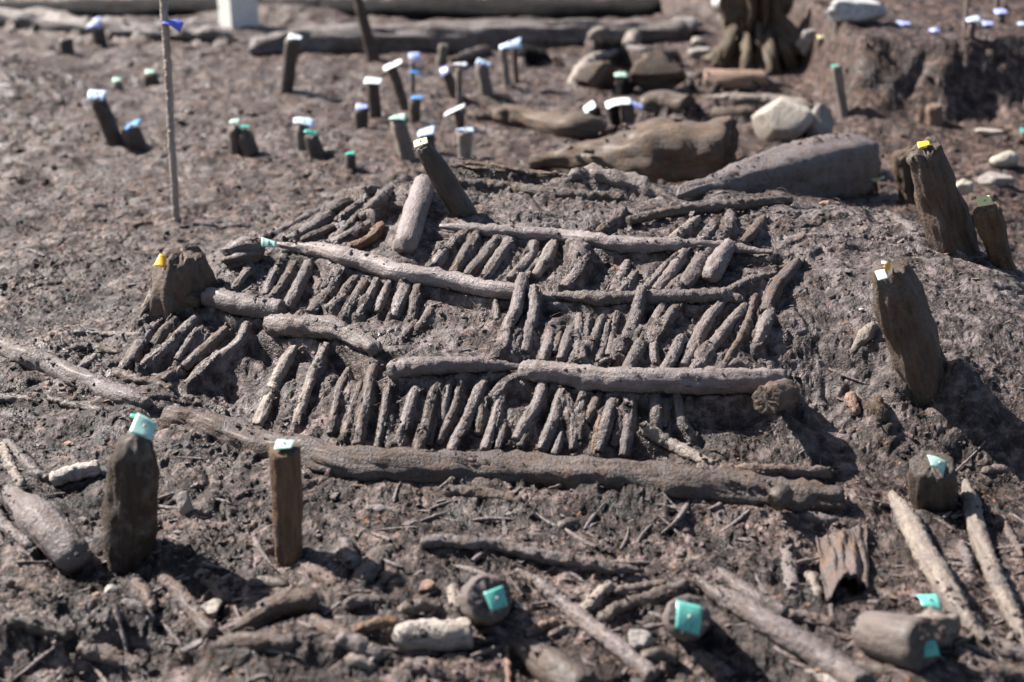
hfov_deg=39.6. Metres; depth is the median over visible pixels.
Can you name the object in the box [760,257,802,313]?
slanting stick
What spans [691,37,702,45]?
rock
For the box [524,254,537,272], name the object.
slanting stick
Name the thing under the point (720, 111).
cut log
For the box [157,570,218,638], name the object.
stick
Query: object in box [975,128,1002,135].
slab
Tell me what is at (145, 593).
stick
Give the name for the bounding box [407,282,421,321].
slanting stick
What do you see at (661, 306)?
slanting stick
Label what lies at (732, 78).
cut log
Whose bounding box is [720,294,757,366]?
slanting stick
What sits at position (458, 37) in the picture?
fallen trunk
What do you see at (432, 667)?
stick
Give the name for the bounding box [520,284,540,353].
slanting stick
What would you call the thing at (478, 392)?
slanting stick
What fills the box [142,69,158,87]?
wooden post
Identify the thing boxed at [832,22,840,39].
peg
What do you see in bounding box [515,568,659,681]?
stick
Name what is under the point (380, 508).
stick
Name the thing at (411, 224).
cut log
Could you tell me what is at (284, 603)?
log
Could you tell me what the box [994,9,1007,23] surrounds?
wooden post
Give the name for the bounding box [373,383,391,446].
slanting stick
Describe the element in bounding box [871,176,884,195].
peg
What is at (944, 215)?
wooden post
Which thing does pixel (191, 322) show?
slanting stick
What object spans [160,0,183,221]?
marker rod
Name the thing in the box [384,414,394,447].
slanting stick
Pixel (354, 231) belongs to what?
slanting stick
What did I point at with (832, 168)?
timber
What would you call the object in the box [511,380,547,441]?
slanting stick
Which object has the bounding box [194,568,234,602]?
stick
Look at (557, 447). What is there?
slanting stick
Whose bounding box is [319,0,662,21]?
timber beam
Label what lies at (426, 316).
slanting stick
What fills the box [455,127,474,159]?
wooden post
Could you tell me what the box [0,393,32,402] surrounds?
stick
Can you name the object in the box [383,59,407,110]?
wooden post
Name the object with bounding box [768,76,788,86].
cut log
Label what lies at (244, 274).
slanting stick
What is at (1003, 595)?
pole
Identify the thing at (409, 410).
slanting stick
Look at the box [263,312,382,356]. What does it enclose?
wattle rail
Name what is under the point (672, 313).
slanting stick
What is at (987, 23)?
wooden post
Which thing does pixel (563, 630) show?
stick
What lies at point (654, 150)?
timber
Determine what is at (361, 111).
wooden post
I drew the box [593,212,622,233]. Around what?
slanting stick
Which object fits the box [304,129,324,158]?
wooden post
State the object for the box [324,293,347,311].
slanting stick
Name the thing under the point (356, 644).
rock
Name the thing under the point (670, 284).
slanting stick
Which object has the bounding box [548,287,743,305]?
wattle rail
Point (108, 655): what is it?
stick
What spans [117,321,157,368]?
slanting stick
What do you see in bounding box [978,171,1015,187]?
stone
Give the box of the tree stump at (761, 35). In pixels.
[700,0,802,75]
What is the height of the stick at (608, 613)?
0.047 m
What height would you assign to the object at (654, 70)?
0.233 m
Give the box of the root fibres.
[0,171,1023,681]
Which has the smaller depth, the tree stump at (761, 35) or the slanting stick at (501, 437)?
the slanting stick at (501, 437)
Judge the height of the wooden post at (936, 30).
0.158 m
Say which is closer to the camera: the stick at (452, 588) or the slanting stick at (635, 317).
the stick at (452, 588)
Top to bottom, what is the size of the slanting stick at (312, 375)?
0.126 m
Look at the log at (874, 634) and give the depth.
2.60 m
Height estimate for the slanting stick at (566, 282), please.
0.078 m
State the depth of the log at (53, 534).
3.03 m
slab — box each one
[815,523,869,603]
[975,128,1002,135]
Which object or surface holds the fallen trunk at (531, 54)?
on the ground
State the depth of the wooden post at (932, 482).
3.15 m
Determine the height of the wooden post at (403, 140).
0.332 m
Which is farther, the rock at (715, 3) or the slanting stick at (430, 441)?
the rock at (715, 3)
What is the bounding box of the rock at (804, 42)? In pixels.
[795,28,814,55]
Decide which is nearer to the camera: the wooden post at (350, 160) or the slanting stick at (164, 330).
the slanting stick at (164, 330)
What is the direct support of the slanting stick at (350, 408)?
on the ground
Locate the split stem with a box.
[891,146,915,204]
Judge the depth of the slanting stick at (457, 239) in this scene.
4.00 m
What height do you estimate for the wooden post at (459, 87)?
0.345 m
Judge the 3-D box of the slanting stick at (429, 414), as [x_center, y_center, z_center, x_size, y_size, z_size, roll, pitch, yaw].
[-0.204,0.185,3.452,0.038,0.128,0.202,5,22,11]
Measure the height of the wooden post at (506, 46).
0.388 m
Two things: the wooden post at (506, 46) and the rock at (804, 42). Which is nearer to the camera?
the wooden post at (506, 46)
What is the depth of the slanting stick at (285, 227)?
4.66 m
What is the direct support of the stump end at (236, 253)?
on the ground
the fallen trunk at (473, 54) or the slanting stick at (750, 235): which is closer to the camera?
the slanting stick at (750, 235)
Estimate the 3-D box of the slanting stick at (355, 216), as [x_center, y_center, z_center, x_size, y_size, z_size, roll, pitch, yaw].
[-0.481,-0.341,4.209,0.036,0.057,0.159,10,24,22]
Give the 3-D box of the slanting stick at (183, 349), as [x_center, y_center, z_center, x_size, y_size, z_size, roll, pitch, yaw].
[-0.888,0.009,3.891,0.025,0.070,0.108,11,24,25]
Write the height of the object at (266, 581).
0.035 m
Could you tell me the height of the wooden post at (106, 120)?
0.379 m
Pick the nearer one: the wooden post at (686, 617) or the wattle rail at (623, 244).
the wooden post at (686, 617)
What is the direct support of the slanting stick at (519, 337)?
on the ground
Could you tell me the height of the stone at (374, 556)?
0.034 m
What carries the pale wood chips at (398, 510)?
on the ground
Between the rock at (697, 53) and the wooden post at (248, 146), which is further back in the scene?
the rock at (697, 53)
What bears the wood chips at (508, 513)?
on the ground
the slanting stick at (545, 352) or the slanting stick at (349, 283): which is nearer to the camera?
the slanting stick at (545, 352)
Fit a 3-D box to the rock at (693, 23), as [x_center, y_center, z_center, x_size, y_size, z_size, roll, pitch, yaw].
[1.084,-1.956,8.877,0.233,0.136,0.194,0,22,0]
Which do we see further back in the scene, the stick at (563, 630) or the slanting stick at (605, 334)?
the slanting stick at (605, 334)
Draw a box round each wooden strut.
[436,43,447,65]
[511,49,518,83]
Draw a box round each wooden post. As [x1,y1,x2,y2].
[86,16,107,45]
[88,90,123,146]
[102,413,159,574]
[112,77,122,89]
[121,119,145,146]
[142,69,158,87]
[228,119,241,155]
[238,124,258,157]
[268,439,303,566]
[279,33,302,93]
[293,117,313,150]
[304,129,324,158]
[345,151,356,169]
[354,103,368,128]
[363,77,382,117]
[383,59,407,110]
[389,113,415,159]
[408,52,420,92]
[408,96,422,123]
[414,137,477,217]
[417,125,435,148]
[440,66,455,98]
[443,103,464,128]
[453,62,466,104]
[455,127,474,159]
[459,573,511,625]
[475,58,493,96]
[499,37,521,86]
[583,101,601,116]
[605,98,631,133]
[614,72,632,95]
[621,100,642,127]
[662,594,710,641]
[817,35,823,52]
[831,64,848,118]
[869,258,946,404]
[897,21,910,25]
[905,136,981,255]
[908,450,958,512]
[929,28,940,32]
[966,16,980,39]
[973,195,1016,270]
[981,20,993,26]
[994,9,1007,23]
[1020,128,1023,138]
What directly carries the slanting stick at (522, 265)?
on the ground
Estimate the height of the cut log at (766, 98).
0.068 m
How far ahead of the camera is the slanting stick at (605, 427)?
3.39 m
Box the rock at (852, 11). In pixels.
[827,0,886,23]
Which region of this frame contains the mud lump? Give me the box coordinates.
[736,150,747,160]
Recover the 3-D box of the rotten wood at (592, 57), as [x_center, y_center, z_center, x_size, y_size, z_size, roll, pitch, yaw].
[0.440,-1.488,7.705,0.141,0.118,0.794,10,24,23]
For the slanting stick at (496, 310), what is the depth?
3.74 m
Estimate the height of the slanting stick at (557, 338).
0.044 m
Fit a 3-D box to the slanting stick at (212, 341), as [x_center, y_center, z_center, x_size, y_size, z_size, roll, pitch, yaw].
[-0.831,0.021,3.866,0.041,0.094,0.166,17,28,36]
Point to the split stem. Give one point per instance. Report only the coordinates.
(902, 173)
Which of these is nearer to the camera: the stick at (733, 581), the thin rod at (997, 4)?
the stick at (733, 581)
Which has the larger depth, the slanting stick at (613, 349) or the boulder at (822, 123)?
the boulder at (822, 123)
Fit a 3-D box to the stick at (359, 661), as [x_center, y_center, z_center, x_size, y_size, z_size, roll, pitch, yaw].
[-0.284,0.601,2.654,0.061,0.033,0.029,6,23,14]
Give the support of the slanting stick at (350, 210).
on the ground
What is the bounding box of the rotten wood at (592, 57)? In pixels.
[567,48,618,82]
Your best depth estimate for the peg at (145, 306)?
4.02 m
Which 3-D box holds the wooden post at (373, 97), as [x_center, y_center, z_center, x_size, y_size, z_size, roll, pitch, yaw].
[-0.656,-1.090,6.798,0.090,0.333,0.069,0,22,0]
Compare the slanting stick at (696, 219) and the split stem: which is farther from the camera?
the split stem
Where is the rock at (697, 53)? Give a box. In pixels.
[687,47,713,58]
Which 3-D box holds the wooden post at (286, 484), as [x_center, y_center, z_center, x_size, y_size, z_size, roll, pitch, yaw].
[-0.475,0.399,3.027,0.069,0.426,0.093,-6,23,-15]
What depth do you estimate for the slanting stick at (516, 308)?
3.70 m
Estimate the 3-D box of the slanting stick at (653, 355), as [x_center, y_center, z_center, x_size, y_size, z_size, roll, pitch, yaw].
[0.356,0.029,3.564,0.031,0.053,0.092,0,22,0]
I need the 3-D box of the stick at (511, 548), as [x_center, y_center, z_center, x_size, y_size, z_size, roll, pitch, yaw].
[0.043,0.448,2.998,0.476,0.068,0.052,3,22,7]
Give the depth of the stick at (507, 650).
2.69 m
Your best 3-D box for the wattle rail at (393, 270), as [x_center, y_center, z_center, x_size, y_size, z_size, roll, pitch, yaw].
[-0.303,-0.198,3.929,0.914,0.071,0.120,12,25,27]
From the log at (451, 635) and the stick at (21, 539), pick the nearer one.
the log at (451, 635)
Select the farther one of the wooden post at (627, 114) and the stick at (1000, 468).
the wooden post at (627, 114)
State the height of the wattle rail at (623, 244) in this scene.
0.057 m
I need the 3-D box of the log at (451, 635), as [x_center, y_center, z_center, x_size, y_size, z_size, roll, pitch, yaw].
[-0.153,0.570,2.741,0.161,0.069,0.064,-3,22,-8]
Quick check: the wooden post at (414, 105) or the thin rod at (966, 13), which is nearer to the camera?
the wooden post at (414, 105)
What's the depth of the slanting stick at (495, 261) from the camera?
3.92 m
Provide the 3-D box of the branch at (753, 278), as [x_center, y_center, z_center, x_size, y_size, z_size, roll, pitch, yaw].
[0.629,-0.153,3.763,0.164,0.050,0.037,-12,25,-28]
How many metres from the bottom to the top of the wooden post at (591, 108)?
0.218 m
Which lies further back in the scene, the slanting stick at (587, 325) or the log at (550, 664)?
the slanting stick at (587, 325)
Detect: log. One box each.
[0,336,152,408]
[2,484,90,573]
[49,459,100,486]
[159,405,845,512]
[216,631,297,652]
[224,587,319,634]
[391,617,473,652]
[393,174,433,253]
[449,160,558,177]
[458,177,624,201]
[506,634,599,681]
[568,162,672,200]
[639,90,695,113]
[684,71,702,82]
[702,68,767,88]
[702,92,818,106]
[702,238,736,282]
[711,106,753,117]
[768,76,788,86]
[851,594,941,671]
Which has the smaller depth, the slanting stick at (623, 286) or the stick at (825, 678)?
the stick at (825, 678)
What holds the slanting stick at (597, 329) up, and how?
on the ground
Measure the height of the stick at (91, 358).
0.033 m
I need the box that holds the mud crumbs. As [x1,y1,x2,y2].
[0,0,1023,681]
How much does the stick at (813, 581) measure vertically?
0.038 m
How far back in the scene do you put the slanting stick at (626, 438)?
3.38 m
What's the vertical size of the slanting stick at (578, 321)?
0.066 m
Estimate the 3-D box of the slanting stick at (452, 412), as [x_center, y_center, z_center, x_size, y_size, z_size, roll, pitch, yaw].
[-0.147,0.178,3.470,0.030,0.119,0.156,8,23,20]
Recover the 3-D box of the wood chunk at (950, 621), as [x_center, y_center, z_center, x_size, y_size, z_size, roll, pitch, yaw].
[0.799,0.542,2.679,0.121,0.083,0.068,-11,25,-26]
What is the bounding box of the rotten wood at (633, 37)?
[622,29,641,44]
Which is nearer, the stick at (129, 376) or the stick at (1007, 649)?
the stick at (1007, 649)
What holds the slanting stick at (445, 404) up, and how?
on the ground
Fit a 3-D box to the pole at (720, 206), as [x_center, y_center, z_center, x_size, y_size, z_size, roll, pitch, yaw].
[0.597,-0.387,4.178,0.578,0.054,0.060,-10,24,-23]
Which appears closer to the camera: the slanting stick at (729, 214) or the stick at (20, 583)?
the stick at (20, 583)
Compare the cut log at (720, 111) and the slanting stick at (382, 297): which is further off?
the cut log at (720, 111)
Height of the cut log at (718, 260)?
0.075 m
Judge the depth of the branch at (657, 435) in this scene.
3.35 m
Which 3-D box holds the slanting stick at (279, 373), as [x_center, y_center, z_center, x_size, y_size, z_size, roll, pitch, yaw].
[-0.617,0.116,3.654,0.052,0.113,0.318,4,22,9]
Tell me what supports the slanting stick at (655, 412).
on the ground
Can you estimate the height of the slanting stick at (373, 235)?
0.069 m
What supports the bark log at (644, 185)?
on the ground
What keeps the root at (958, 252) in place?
on the ground
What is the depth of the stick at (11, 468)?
3.37 m
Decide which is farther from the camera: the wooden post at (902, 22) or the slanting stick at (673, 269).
the wooden post at (902, 22)
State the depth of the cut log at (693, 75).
7.40 m
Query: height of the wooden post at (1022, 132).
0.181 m
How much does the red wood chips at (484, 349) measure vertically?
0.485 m
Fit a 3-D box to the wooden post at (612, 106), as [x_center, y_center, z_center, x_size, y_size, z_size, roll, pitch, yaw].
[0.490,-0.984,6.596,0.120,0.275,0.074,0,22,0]
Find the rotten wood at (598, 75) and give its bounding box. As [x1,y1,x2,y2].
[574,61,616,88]
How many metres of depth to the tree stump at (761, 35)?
7.76 m
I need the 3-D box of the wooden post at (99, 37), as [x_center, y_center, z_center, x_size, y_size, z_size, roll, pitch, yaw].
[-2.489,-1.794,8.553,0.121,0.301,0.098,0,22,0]
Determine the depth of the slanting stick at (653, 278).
3.77 m
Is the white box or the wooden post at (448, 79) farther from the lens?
the white box
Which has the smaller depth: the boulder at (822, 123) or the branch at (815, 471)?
the branch at (815, 471)
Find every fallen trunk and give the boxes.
[0,7,233,41]
[248,18,691,56]
[449,45,491,62]
[517,44,550,64]
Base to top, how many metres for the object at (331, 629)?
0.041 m
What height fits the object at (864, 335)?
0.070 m
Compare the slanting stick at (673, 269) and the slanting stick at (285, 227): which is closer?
the slanting stick at (673, 269)
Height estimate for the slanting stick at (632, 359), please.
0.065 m
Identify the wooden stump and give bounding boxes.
[58,37,74,55]
[150,243,216,318]
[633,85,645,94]
[926,103,943,126]
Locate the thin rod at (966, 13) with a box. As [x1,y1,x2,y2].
[963,0,969,28]
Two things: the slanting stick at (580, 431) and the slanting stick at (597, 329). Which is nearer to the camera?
the slanting stick at (580, 431)
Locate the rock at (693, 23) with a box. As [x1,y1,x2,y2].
[673,16,704,31]
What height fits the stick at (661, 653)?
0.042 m
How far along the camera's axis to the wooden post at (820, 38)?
7.36 m
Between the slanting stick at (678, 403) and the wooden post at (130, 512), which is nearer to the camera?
the wooden post at (130, 512)
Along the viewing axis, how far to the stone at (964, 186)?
5.51 m
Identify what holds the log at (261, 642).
on the ground
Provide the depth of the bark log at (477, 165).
4.42 m
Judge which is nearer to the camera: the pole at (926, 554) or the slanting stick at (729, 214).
the pole at (926, 554)
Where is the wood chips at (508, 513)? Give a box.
[0,123,1023,681]
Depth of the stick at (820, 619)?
2.77 m
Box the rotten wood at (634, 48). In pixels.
[614,44,678,54]
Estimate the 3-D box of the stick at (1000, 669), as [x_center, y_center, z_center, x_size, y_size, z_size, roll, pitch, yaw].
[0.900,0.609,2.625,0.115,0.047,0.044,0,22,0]
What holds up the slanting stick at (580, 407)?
on the ground
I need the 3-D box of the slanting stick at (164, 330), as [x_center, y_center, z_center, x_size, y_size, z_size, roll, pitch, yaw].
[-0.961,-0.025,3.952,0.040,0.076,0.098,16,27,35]
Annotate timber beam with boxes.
[0,0,321,17]
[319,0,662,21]
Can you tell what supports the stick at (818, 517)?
on the ground
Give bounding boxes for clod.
[819,200,830,205]
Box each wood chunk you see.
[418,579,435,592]
[914,605,961,648]
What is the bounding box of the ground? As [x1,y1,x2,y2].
[0,0,1023,681]
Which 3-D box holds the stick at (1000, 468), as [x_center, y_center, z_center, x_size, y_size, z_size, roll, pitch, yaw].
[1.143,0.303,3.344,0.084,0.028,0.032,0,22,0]
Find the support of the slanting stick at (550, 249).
on the ground
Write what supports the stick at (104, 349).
on the ground
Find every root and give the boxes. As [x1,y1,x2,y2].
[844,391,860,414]
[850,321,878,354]
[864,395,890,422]
[883,210,917,231]
[955,249,965,254]
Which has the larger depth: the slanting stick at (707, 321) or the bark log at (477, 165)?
the bark log at (477, 165)
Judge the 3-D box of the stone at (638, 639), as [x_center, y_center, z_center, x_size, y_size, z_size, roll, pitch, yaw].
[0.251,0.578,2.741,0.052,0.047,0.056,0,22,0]
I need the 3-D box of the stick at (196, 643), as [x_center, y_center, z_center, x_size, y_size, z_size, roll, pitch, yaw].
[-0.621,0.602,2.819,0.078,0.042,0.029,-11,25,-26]
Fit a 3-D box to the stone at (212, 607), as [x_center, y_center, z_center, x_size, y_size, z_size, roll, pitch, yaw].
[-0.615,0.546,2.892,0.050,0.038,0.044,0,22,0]
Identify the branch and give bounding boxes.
[639,421,714,464]
[696,462,832,478]
[726,271,777,292]
[752,378,799,414]
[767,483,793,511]
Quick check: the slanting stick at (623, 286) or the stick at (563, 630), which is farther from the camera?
the slanting stick at (623, 286)
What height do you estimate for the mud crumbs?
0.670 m
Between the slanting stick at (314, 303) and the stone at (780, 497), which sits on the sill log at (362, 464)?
the stone at (780, 497)
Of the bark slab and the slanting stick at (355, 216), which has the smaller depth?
the bark slab
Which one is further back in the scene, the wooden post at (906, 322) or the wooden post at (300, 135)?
the wooden post at (300, 135)
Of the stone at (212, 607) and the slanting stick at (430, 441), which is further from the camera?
the slanting stick at (430, 441)
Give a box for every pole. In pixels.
[353,0,379,62]
[625,196,792,225]
[692,574,876,681]
[888,490,988,641]
[960,478,1023,644]
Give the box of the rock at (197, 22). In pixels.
[186,18,214,27]
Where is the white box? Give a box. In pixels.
[218,0,259,28]
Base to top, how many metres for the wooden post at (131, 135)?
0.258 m
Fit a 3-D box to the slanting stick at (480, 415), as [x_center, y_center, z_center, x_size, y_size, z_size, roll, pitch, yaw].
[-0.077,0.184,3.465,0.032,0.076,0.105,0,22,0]
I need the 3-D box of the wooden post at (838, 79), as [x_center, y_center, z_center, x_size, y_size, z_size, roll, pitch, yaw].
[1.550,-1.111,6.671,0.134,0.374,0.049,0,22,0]
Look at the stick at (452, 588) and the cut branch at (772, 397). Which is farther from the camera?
the cut branch at (772, 397)
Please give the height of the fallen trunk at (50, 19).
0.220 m
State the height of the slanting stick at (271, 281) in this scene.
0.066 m
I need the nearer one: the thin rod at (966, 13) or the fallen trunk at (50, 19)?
the thin rod at (966, 13)
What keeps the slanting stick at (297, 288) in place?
on the ground
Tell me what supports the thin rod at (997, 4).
on the ground
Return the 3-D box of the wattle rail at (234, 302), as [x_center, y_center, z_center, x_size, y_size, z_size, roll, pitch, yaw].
[-0.746,-0.100,3.944,0.266,0.072,0.073,11,24,24]
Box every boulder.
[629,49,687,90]
[751,96,813,141]
[806,103,833,137]
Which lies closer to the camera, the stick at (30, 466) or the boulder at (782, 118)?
the stick at (30, 466)
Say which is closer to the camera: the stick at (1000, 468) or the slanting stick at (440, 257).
the stick at (1000, 468)
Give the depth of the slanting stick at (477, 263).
3.93 m
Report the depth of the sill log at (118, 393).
3.79 m
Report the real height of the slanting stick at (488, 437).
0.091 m
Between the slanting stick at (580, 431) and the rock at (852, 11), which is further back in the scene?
the rock at (852, 11)
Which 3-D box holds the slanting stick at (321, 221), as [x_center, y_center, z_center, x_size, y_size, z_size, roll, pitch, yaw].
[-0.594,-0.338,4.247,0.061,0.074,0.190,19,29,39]
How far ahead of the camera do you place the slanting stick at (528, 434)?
3.40 m
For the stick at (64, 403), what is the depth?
3.66 m
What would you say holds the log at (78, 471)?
on the ground
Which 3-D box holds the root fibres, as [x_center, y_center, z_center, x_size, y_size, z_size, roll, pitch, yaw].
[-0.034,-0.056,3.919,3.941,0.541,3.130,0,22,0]
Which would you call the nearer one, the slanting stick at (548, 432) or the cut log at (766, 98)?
the slanting stick at (548, 432)
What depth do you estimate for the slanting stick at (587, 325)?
3.65 m
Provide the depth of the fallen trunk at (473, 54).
8.03 m
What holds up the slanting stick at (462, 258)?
on the ground
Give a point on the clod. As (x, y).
(824, 203)
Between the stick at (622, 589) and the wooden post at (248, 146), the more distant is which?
the wooden post at (248, 146)
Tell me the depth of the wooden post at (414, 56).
7.25 m
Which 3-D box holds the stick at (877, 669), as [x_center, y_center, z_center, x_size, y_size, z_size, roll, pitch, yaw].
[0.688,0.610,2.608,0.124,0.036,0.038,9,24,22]
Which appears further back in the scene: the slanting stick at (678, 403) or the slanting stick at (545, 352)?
the slanting stick at (545, 352)
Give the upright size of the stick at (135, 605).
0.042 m
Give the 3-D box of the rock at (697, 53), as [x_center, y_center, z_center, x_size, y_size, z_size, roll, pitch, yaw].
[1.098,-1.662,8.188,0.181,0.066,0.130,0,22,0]
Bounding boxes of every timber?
[492,104,609,138]
[528,115,739,183]
[676,133,881,200]
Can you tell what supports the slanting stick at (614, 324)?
on the ground
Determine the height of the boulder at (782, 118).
0.206 m
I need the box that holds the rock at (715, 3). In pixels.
[712,0,720,10]
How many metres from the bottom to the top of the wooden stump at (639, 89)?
0.193 m
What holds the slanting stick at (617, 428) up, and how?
on the ground
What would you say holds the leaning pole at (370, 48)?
on the ground
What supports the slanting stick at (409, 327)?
on the ground
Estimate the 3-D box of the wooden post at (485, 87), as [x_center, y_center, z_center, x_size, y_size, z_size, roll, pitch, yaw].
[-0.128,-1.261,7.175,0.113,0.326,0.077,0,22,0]
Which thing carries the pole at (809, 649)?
on the ground
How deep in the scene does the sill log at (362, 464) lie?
3.27 m
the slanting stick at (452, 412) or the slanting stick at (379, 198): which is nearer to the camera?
the slanting stick at (452, 412)
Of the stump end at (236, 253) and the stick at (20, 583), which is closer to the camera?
the stick at (20, 583)
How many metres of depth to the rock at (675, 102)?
6.73 m
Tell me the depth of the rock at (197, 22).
8.84 m
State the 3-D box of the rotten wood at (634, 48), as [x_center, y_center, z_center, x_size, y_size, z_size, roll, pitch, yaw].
[0.737,-1.600,7.864,0.367,0.102,0.231,3,22,8]
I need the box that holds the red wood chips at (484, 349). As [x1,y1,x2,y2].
[0,125,985,672]
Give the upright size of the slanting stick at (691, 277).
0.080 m
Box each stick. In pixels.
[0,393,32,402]
[0,442,25,486]
[0,509,33,549]
[0,576,58,603]
[3,438,48,481]
[7,611,72,641]
[46,394,103,412]
[70,330,135,336]
[70,342,122,354]
[76,641,146,672]
[78,353,98,367]
[112,367,174,389]
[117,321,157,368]
[121,598,155,621]
[130,574,157,612]
[140,315,198,366]
[150,315,180,345]
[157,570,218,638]
[160,365,182,382]
[174,327,199,360]
[179,638,204,653]
[180,325,229,371]
[183,321,252,383]
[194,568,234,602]
[230,247,264,291]
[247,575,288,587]
[251,345,297,427]
[262,260,280,294]
[267,201,330,239]
[269,260,297,298]
[284,259,314,310]
[285,210,335,241]
[292,341,329,422]
[300,224,335,242]
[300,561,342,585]
[306,267,341,314]
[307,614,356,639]
[321,196,352,212]
[322,220,371,243]
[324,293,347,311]
[327,366,351,435]
[333,198,362,221]
[335,184,380,197]
[335,209,360,235]
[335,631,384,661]
[337,275,360,295]
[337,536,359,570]
[340,381,362,433]
[343,277,368,314]
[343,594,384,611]
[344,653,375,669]
[347,221,385,249]
[351,363,378,445]
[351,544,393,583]
[352,614,398,633]
[355,277,380,313]
[358,201,404,221]
[362,175,411,209]
[365,504,397,512]
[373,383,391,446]
[374,279,392,313]
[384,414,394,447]
[391,282,410,319]
[394,385,419,445]
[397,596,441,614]
[401,319,417,335]
[402,657,465,681]
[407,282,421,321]
[413,307,434,327]
[413,379,438,448]
[420,533,644,574]
[426,416,437,446]
[431,245,448,267]
[435,381,464,445]
[441,378,452,420]
[443,484,522,504]
[445,583,460,611]
[447,374,486,450]
[448,230,464,245]
[449,230,480,271]
[463,233,498,276]
[474,395,486,436]
[480,235,514,277]
[480,395,503,450]
[486,374,513,396]
[493,298,499,320]
[494,422,506,448]
[502,272,527,345]
[504,645,511,681]
[506,238,539,281]
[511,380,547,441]
[515,315,524,354]
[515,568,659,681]
[516,416,540,449]
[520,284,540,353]
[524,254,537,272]
[524,617,557,635]
[532,238,559,279]
[536,388,566,451]
[538,332,554,360]
[548,623,578,638]
[550,430,563,455]
[552,331,562,354]
[556,325,574,362]
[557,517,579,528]
[560,251,593,290]
[564,393,577,449]
[565,237,592,258]
[574,312,582,357]
[574,399,585,415]
[576,409,586,440]
[579,580,615,611]
[580,312,592,355]
[585,391,603,424]
[590,314,606,343]
[590,414,601,455]
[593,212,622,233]
[595,319,611,362]
[595,391,618,451]
[596,577,689,622]
[599,352,621,363]
[605,310,620,356]
[609,259,631,290]
[609,334,620,356]
[610,416,622,447]
[612,579,666,594]
[616,284,646,354]
[617,270,639,290]
[618,392,637,457]
[622,331,645,366]
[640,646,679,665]
[643,261,668,289]
[645,301,667,348]
[648,302,679,342]
[648,341,659,364]
[648,393,662,429]
[652,247,686,289]
[660,333,686,367]
[662,397,670,427]
[664,271,683,288]
[666,215,701,237]
[672,393,693,430]
[678,299,725,367]
[679,247,712,289]
[689,301,748,368]
[690,649,731,676]
[702,218,719,233]
[716,209,735,240]
[717,567,788,617]
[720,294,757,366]
[737,214,766,244]
[752,307,775,342]
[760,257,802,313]
[779,544,798,593]
[785,609,835,628]
[803,511,838,524]
[804,571,822,595]
[804,669,836,681]
[856,659,900,677]
[956,539,974,575]
[974,655,1023,681]
[981,464,1015,473]
[986,630,1023,661]
[998,514,1023,557]
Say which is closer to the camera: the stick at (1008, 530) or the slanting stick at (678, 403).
the stick at (1008, 530)
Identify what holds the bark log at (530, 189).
on the ground
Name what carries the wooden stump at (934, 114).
on the ground
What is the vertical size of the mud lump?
0.101 m
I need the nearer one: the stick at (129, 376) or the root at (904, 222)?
the stick at (129, 376)
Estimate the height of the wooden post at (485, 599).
0.243 m
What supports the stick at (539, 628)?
on the ground
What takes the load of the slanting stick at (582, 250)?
on the ground
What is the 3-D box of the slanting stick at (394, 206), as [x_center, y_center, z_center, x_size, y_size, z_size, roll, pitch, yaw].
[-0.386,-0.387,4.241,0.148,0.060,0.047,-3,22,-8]
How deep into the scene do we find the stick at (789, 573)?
2.92 m
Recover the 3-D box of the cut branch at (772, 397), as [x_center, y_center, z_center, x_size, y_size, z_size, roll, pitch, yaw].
[0.632,0.131,3.385,0.074,0.100,0.173,13,25,28]
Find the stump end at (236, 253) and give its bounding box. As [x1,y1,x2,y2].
[221,236,275,269]
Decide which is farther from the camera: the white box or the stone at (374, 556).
the white box
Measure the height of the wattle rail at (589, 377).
0.086 m
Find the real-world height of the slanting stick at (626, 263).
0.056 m
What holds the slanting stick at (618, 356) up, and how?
on the ground
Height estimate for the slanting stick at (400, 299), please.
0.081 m
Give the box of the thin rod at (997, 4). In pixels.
[995,0,1000,8]
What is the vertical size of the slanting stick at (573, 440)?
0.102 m
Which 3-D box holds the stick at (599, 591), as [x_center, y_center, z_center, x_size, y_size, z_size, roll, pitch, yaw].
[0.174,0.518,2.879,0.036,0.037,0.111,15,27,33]
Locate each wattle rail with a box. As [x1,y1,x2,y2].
[201,287,287,318]
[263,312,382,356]
[276,242,555,300]
[386,355,518,379]
[439,221,772,253]
[517,359,787,395]
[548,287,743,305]
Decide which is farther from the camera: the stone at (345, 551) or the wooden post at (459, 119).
the wooden post at (459, 119)
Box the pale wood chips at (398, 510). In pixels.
[12,136,1019,680]
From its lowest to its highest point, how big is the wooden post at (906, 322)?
0.482 m
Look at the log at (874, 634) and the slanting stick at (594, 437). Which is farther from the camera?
the slanting stick at (594, 437)
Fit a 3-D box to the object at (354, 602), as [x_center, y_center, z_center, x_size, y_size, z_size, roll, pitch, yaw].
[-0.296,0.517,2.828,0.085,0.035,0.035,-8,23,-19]
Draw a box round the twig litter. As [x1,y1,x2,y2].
[0,248,1023,681]
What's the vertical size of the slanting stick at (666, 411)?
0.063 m
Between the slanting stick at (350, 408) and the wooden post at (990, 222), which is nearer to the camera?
the slanting stick at (350, 408)
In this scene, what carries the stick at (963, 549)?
on the ground
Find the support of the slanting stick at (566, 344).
on the ground
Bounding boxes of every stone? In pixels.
[104,584,117,592]
[176,491,192,514]
[200,598,222,619]
[628,629,655,650]
[956,179,973,195]
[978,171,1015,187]
[990,150,1018,168]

